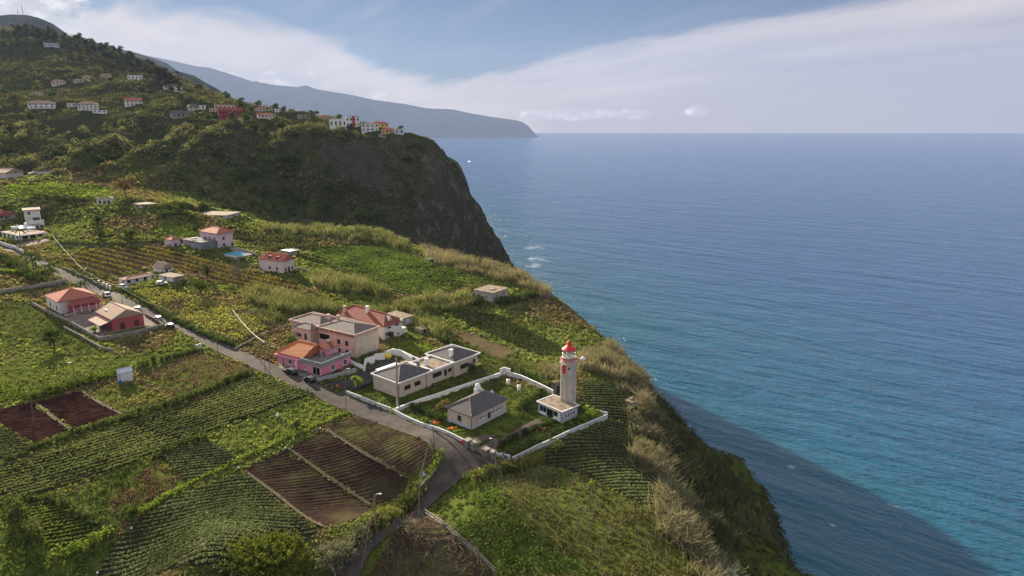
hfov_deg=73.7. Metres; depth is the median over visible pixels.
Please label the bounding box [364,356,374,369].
wall
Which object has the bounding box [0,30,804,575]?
ground
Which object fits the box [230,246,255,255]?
wall
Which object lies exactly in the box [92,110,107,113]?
hillside house
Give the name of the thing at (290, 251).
concrete shed
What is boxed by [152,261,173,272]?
white cottage
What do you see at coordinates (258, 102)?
tree
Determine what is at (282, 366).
pavement
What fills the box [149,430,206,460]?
hedge
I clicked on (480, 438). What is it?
path
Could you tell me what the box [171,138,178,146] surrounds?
tree
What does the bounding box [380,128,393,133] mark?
hillside house
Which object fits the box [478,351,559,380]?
scrub
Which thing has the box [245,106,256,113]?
tree
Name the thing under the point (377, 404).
wall
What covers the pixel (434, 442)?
bare tree
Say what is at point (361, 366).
wall
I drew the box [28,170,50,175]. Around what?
white farmhouse
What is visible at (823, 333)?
sea
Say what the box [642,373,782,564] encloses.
scrub
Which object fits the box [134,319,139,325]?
window
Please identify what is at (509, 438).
hedge
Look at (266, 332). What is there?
wall
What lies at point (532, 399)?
hedge
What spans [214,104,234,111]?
hillside house
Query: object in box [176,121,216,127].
meadow
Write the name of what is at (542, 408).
window
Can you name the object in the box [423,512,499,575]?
wall
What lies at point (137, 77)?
hillside house
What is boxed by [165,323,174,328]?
parked car
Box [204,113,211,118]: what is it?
tree
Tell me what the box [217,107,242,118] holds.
hillside house
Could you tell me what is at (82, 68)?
meadow
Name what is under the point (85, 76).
hillside house
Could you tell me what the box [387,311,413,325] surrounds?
flat shed
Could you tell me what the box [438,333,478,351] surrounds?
hedge
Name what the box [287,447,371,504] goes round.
path
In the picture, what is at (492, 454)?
gate pillar
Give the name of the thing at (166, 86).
hillside house
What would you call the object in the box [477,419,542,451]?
path
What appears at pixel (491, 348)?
crop field
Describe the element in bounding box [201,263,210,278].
cypress
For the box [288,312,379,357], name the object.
salmon house
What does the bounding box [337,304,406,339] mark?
white red roof house
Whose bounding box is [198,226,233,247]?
pool house
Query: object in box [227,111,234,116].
tree
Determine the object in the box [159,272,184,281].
white annex
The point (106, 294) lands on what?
parked truck
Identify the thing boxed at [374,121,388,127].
hillside house
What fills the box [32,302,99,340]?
wall
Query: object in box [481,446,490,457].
gate pillar
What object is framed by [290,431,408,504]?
ploughed field
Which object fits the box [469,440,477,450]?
gate pillar
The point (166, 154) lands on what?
tree
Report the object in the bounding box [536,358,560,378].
reeds
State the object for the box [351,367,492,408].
scrub
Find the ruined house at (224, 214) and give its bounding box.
[201,211,239,218]
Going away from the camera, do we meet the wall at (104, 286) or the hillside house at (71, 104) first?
the wall at (104, 286)
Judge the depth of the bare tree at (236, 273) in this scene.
273.82 m
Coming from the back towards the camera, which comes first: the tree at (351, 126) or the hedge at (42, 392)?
the tree at (351, 126)
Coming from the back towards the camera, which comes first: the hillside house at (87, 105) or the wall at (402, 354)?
the hillside house at (87, 105)
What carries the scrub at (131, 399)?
on the ground at (456, 202)
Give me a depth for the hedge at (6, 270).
274.48 m
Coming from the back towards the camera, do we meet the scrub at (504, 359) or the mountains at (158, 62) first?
the mountains at (158, 62)
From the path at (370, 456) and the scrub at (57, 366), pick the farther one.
the scrub at (57, 366)
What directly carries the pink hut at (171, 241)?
on the ground at (456, 202)
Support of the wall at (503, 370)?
on the ground at (456, 202)
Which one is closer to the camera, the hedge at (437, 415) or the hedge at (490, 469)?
the hedge at (490, 469)
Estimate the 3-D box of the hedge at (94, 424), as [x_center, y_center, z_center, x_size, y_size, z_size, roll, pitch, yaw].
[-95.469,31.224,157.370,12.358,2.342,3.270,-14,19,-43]
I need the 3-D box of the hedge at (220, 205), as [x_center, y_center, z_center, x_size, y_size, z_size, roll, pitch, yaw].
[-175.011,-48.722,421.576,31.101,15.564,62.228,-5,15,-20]
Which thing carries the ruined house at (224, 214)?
on the ground at (456, 202)
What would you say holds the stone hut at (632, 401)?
on the ground at (456, 202)
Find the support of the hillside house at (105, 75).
on the ground at (456, 202)
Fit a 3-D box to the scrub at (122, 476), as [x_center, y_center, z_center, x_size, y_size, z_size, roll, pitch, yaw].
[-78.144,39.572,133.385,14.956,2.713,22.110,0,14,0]
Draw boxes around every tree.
[0,88,9,93]
[2,122,15,134]
[6,206,21,219]
[11,228,27,242]
[15,251,33,268]
[19,149,28,155]
[22,252,41,271]
[25,111,37,123]
[25,257,45,274]
[32,86,40,90]
[35,123,48,130]
[35,328,66,347]
[36,263,56,279]
[42,266,60,280]
[53,150,64,156]
[72,280,92,290]
[84,145,93,151]
[89,154,105,164]
[91,215,102,226]
[111,175,135,195]
[117,151,129,158]
[121,227,137,238]
[122,53,130,66]
[137,86,145,95]
[159,68,168,83]
[162,151,170,160]
[167,72,175,78]
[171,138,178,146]
[175,92,184,98]
[176,81,184,92]
[189,279,212,294]
[193,124,201,132]
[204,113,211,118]
[217,528,314,575]
[226,260,246,283]
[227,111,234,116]
[236,99,245,107]
[236,173,249,187]
[241,113,251,119]
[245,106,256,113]
[249,124,259,134]
[249,199,256,205]
[254,100,261,105]
[268,103,278,107]
[275,119,286,132]
[291,129,300,134]
[301,212,308,220]
[346,123,354,128]
[350,375,362,390]
[368,209,385,222]
[426,435,440,449]
[432,399,450,415]
[465,362,476,375]
[496,431,505,446]
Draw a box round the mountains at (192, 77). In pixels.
[170,71,222,92]
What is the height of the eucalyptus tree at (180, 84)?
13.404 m
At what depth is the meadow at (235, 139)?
547.49 m
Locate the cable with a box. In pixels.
[360,496,374,574]
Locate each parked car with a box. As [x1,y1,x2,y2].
[156,280,167,285]
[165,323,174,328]
[283,367,297,375]
[303,375,315,383]
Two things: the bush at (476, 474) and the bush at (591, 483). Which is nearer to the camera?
the bush at (476, 474)
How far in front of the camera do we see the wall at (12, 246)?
317.68 m
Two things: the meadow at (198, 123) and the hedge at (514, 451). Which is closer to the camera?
the hedge at (514, 451)
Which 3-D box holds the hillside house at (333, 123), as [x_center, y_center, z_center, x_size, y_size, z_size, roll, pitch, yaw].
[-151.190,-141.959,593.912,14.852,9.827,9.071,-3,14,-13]
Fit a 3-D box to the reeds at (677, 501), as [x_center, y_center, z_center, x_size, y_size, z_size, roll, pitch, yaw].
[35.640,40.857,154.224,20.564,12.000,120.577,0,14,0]
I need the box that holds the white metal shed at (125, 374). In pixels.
[116,366,132,381]
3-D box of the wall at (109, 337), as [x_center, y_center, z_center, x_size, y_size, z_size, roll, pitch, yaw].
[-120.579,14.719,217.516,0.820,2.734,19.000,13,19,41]
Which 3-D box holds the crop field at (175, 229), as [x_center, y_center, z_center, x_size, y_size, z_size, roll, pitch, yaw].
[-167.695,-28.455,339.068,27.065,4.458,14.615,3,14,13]
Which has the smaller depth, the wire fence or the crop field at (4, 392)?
the wire fence
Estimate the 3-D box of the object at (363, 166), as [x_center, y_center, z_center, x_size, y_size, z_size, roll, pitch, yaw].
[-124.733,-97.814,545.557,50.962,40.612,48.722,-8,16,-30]
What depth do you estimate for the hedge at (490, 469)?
141.39 m
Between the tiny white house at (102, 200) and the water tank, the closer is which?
the water tank
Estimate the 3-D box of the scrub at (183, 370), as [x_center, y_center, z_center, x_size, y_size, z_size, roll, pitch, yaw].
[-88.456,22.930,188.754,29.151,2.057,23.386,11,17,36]
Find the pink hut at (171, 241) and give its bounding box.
[163,236,180,246]
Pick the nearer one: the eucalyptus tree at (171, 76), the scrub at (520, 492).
the scrub at (520, 492)
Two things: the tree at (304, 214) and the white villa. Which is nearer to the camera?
the white villa
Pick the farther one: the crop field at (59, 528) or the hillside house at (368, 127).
the hillside house at (368, 127)
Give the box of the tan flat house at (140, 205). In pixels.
[131,202,156,207]
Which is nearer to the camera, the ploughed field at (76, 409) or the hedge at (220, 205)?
the ploughed field at (76, 409)
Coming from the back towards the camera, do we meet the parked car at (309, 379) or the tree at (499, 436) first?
the parked car at (309, 379)
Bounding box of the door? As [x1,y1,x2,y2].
[312,366,320,375]
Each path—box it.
[34,401,70,428]
[79,389,123,413]
[244,470,322,525]
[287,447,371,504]
[323,357,394,390]
[325,428,409,478]
[379,139,405,164]
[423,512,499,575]
[472,434,495,444]
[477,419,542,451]
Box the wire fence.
[425,512,482,560]
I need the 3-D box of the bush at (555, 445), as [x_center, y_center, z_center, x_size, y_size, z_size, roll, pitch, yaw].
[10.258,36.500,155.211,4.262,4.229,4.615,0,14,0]
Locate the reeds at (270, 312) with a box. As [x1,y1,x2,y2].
[251,306,286,324]
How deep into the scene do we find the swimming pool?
313.31 m
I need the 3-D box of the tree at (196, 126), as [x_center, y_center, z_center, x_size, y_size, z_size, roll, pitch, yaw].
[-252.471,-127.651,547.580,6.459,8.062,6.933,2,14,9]
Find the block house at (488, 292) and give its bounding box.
[473,285,507,301]
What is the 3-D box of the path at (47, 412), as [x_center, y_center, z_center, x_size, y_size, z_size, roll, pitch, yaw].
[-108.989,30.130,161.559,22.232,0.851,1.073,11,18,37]
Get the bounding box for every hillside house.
[27,100,55,108]
[43,43,59,47]
[50,79,65,86]
[67,103,75,106]
[73,79,85,82]
[77,101,98,110]
[82,75,91,78]
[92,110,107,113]
[99,74,111,77]
[124,98,141,106]
[127,75,144,79]
[163,84,181,91]
[169,111,192,118]
[187,104,198,110]
[198,105,205,109]
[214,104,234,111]
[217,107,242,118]
[255,106,271,110]
[256,113,275,119]
[297,114,309,118]
[318,115,332,118]
[329,119,346,129]
[345,116,359,126]
[361,123,378,134]
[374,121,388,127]
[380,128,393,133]
[394,129,403,134]
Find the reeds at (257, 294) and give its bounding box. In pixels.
[242,280,406,314]
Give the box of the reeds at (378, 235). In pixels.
[255,221,409,249]
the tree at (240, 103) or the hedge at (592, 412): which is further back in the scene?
the tree at (240, 103)
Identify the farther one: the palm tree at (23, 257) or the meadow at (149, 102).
the meadow at (149, 102)
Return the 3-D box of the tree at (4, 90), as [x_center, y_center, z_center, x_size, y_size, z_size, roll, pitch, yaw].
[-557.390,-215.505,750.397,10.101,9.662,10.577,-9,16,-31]
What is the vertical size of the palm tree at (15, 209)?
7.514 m
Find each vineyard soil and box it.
[64,247,299,289]
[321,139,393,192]
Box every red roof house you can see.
[0,210,16,219]
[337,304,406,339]
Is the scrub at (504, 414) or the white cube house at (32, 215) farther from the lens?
the white cube house at (32, 215)
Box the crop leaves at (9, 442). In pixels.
[0,426,27,456]
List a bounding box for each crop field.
[0,378,310,496]
[0,379,23,402]
[0,427,28,458]
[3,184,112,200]
[27,501,104,547]
[96,474,322,575]
[135,288,282,340]
[154,224,199,237]
[161,439,234,481]
[233,230,318,251]
[308,246,481,295]
[444,309,565,355]
[456,331,513,358]
[536,421,663,510]
[581,380,636,424]
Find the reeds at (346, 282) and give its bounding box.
[303,265,390,296]
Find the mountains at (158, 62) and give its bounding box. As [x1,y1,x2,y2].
[121,50,175,70]
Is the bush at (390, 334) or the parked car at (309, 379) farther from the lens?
the bush at (390, 334)
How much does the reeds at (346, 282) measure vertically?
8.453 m
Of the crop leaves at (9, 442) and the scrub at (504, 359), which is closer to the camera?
the crop leaves at (9, 442)
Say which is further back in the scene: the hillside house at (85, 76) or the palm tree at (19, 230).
the hillside house at (85, 76)
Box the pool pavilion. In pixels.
[182,237,216,250]
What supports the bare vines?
on the ground at (456, 202)
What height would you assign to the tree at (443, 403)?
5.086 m
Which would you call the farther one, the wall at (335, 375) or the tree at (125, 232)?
the tree at (125, 232)
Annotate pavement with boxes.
[14,238,49,246]
[65,312,156,336]
[278,364,321,377]
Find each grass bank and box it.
[124,481,191,521]
[188,409,351,483]
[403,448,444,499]
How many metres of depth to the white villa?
336.70 m
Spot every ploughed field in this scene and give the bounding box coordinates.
[0,402,66,441]
[38,391,120,428]
[244,450,368,527]
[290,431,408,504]
[328,415,435,477]
[368,519,489,575]
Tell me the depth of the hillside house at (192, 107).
654.83 m
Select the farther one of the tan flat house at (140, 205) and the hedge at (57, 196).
the hedge at (57, 196)
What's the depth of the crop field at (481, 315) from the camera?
244.48 m
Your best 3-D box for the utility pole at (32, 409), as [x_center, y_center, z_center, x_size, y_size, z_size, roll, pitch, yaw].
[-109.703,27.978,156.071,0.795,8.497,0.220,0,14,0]
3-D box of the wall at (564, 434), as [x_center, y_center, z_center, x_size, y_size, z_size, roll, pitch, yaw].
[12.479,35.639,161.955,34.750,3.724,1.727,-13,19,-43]
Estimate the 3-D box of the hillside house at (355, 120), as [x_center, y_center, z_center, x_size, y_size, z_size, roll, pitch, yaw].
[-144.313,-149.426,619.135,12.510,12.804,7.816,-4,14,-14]
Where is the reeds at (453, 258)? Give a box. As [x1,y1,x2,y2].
[415,235,553,300]
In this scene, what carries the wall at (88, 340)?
on the ground at (456, 202)
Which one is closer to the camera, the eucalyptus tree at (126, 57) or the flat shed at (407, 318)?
the flat shed at (407, 318)
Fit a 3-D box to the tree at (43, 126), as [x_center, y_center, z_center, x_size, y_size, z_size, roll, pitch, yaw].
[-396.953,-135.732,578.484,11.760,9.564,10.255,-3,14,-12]
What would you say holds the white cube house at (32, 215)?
on the ground at (456, 202)
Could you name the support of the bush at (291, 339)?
on the ground at (456, 202)
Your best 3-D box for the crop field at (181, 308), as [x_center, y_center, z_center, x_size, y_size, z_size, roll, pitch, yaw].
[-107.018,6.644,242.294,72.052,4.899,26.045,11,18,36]
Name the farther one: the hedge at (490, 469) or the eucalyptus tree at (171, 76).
the eucalyptus tree at (171, 76)
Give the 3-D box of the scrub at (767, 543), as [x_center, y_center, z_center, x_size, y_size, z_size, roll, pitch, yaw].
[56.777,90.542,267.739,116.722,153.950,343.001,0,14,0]
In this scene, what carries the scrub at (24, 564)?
on the ground at (456, 202)
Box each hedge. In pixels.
[0,253,47,282]
[0,268,49,274]
[0,432,70,462]
[1,493,48,542]
[16,491,115,535]
[19,359,130,401]
[28,192,95,201]
[49,525,114,557]
[57,239,161,246]
[67,414,128,433]
[117,286,237,346]
[122,368,253,421]
[135,347,201,368]
[146,200,194,210]
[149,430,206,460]
[155,208,197,218]
[198,201,255,219]
[297,253,359,280]
[331,518,373,575]
[362,476,429,533]
[401,399,445,421]
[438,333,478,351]
[466,285,484,305]
[480,462,521,478]
[493,290,538,305]
[498,419,557,447]
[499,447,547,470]
[504,363,559,392]
[505,427,562,454]
[516,388,549,411]
[578,403,603,422]
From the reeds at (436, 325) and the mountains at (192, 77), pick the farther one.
the mountains at (192, 77)
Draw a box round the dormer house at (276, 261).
[258,251,294,272]
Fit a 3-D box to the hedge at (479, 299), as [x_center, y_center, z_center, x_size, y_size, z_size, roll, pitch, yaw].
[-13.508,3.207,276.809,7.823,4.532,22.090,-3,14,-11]
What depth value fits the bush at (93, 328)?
216.31 m
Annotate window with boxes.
[120,322,124,328]
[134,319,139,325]
[433,371,441,377]
[540,404,546,412]
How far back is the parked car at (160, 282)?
262.32 m
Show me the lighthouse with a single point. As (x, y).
(563, 407)
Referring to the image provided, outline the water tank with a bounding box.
[385,353,391,359]
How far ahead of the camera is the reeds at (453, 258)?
325.39 m
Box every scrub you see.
[0,26,433,229]
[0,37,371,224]
[0,297,106,356]
[0,344,191,395]
[0,498,118,575]
[66,460,149,527]
[86,383,166,412]
[108,466,184,511]
[134,351,250,397]
[218,400,338,454]
[341,132,512,266]
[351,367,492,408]
[355,243,435,264]
[385,340,436,353]
[402,379,596,458]
[434,472,599,575]
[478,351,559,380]
[496,470,702,575]
[563,305,813,575]
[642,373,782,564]
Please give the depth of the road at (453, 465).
138.42 m
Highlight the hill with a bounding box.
[0,14,67,34]
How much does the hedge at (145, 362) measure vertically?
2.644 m
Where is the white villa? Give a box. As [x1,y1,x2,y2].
[0,223,47,239]
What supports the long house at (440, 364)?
on the ground at (456, 202)
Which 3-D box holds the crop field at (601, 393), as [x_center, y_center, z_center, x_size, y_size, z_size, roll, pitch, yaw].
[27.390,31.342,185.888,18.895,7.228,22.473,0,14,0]
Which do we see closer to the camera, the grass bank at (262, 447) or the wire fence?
the wire fence
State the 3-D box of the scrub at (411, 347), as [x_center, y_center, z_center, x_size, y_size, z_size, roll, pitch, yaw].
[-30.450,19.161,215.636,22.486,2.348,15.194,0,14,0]
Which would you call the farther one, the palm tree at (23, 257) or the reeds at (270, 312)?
the palm tree at (23, 257)
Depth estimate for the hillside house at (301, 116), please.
633.24 m
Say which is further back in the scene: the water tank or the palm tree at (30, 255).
the palm tree at (30, 255)
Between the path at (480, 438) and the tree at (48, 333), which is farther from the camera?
the tree at (48, 333)
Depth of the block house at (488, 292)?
276.90 m
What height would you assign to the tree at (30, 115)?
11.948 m
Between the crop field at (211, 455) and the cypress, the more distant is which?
the cypress
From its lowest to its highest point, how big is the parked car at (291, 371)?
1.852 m
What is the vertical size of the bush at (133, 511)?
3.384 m
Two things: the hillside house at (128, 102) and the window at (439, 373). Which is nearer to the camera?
the window at (439, 373)
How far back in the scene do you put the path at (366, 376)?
188.95 m
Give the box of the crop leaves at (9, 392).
[0,379,23,400]
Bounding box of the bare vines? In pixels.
[368,510,486,575]
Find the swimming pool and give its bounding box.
[224,251,252,259]
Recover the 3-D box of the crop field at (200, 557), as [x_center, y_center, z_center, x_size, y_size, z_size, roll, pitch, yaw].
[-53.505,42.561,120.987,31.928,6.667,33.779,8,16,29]
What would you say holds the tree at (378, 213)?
on the ground at (456, 202)
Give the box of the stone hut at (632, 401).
[625,397,637,407]
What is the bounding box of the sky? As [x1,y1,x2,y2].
[0,0,1023,132]
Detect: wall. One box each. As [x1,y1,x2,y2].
[0,241,23,252]
[0,279,64,293]
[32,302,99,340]
[56,243,159,246]
[62,267,108,287]
[63,326,113,350]
[100,323,163,340]
[144,313,162,323]
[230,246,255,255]
[234,325,286,349]
[316,368,355,381]
[346,391,390,411]
[350,359,364,370]
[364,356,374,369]
[374,353,384,359]
[384,349,411,361]
[393,409,462,441]
[395,373,500,410]
[420,454,439,492]
[496,453,509,460]
[500,367,510,375]
[506,371,553,394]
[512,414,607,459]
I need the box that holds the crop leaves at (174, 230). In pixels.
[156,223,199,236]
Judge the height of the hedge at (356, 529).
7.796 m
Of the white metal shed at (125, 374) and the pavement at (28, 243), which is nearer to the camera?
the white metal shed at (125, 374)
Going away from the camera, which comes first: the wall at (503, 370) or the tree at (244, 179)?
the wall at (503, 370)
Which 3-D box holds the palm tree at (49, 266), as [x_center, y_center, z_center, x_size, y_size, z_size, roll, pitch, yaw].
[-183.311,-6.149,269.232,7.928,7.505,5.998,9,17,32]
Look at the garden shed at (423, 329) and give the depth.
234.55 m
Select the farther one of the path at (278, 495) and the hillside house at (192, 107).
the hillside house at (192, 107)
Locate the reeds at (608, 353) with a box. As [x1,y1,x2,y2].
[573,335,653,387]
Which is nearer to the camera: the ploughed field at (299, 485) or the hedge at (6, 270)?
the ploughed field at (299, 485)
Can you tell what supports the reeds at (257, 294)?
on the ground at (456, 202)
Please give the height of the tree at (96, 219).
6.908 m
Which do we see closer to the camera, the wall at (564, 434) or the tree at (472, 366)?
the wall at (564, 434)
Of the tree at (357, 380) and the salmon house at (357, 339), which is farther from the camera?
the salmon house at (357, 339)
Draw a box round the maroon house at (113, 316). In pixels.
[88,301,143,331]
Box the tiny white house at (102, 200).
[96,196,113,203]
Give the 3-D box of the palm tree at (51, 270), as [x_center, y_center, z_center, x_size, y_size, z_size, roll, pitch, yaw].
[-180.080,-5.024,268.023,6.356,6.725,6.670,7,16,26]
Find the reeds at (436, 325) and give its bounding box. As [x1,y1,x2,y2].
[410,304,456,343]
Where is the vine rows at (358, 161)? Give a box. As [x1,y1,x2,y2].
[321,137,392,189]
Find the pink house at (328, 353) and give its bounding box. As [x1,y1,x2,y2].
[274,339,350,375]
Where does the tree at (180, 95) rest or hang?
on the ground at (456, 202)
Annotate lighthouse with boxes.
[536,341,584,422]
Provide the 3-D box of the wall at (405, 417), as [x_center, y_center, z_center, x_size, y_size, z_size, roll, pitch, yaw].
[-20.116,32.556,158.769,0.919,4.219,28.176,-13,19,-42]
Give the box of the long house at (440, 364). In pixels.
[370,344,480,397]
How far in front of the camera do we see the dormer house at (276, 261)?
296.86 m
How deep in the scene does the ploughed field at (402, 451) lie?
151.83 m
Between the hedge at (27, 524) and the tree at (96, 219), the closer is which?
the hedge at (27, 524)
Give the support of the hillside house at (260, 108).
on the ground at (456, 202)
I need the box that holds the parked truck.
[102,292,110,297]
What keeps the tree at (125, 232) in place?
on the ground at (456, 202)
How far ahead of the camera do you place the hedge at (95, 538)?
117.18 m
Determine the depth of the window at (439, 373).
189.26 m
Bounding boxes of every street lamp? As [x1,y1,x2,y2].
[374,493,381,532]
[489,438,496,470]
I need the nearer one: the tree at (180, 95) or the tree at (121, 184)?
the tree at (121, 184)
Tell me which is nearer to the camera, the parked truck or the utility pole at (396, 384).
the utility pole at (396, 384)
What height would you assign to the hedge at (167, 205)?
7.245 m
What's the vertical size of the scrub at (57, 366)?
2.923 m
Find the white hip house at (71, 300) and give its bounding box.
[43,287,106,316]
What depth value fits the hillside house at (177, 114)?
625.37 m
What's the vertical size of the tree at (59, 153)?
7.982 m
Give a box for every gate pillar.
[463,437,471,448]
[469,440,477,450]
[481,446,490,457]
[489,449,496,459]
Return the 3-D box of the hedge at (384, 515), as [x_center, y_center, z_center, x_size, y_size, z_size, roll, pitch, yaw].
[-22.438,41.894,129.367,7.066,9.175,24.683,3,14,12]
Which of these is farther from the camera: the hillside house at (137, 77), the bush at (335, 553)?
the hillside house at (137, 77)
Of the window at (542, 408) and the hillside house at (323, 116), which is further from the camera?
the hillside house at (323, 116)
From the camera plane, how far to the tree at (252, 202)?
473.93 m
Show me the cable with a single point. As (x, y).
(367, 535)
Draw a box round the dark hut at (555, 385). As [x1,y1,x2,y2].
[551,379,559,393]
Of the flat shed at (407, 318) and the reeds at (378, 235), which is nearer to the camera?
the flat shed at (407, 318)
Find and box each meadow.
[2,112,23,118]
[71,66,93,72]
[97,89,128,97]
[141,99,170,105]
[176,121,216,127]
[214,134,250,143]
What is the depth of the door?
189.45 m
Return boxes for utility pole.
[30,393,33,424]
[395,358,397,406]
[418,475,419,515]
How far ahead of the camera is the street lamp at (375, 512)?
117.42 m
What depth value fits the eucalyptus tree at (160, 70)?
824.79 m
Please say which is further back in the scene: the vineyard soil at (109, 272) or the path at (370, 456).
the vineyard soil at (109, 272)
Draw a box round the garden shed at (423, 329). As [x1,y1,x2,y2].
[414,324,432,333]
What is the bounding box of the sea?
[429,133,1023,575]
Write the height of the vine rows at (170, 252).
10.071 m
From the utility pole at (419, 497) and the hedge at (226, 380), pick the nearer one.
the utility pole at (419, 497)
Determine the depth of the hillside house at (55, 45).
1089.47 m
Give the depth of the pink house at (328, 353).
194.79 m
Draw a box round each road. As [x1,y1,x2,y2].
[0,244,481,453]
[329,450,496,575]
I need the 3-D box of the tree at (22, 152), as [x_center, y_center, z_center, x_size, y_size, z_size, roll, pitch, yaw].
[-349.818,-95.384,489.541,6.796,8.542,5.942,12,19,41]
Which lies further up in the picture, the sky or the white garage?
the sky
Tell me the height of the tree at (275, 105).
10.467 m
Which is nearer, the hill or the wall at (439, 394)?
the wall at (439, 394)
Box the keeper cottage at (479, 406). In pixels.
[444,383,508,429]
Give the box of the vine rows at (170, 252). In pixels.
[64,245,298,288]
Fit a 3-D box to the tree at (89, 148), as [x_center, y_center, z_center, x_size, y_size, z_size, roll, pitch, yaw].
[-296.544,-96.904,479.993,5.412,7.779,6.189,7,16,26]
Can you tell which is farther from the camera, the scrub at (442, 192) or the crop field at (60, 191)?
the scrub at (442, 192)
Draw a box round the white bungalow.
[117,272,156,284]
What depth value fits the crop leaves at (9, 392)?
172.84 m
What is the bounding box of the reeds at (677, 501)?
[602,361,750,575]
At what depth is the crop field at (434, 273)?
311.20 m
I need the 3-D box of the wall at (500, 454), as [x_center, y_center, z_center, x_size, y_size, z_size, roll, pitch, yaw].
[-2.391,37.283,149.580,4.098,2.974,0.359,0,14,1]
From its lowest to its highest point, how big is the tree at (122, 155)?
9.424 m
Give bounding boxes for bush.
[90,325,97,333]
[118,502,145,517]
[286,335,297,344]
[291,421,301,428]
[312,536,358,572]
[385,331,394,339]
[468,469,483,482]
[549,438,565,452]
[586,480,594,490]
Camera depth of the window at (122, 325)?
221.16 m
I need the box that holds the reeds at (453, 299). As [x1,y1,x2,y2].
[387,287,474,313]
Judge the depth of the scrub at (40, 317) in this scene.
218.41 m
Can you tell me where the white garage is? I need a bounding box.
[27,223,44,228]
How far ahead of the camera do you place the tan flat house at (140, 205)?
372.23 m
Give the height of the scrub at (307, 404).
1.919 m
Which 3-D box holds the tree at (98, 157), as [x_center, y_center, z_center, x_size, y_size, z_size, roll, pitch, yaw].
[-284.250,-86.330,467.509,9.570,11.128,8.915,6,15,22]
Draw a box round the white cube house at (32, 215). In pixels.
[22,207,43,223]
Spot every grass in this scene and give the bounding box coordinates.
[0,163,711,575]
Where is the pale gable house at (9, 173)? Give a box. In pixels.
[0,168,23,178]
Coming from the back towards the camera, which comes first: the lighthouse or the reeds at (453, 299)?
the reeds at (453, 299)
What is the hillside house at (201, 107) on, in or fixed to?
on the ground at (456, 202)
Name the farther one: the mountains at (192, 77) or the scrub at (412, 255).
the mountains at (192, 77)
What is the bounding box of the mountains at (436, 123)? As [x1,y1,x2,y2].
[145,55,537,137]
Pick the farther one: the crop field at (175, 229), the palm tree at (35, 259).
the crop field at (175, 229)
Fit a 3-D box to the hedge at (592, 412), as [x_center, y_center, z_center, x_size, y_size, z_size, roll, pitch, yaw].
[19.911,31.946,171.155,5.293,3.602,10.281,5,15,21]
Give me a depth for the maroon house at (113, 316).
222.41 m
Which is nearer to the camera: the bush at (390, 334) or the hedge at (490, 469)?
the hedge at (490, 469)
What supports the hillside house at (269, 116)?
on the ground at (456, 202)
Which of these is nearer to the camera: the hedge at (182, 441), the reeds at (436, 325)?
the hedge at (182, 441)
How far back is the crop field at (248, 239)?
346.93 m
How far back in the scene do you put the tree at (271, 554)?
108.00 m
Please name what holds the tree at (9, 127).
on the ground at (456, 202)
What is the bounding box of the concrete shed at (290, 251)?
[281,248,299,254]
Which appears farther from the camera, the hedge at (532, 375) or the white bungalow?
the white bungalow

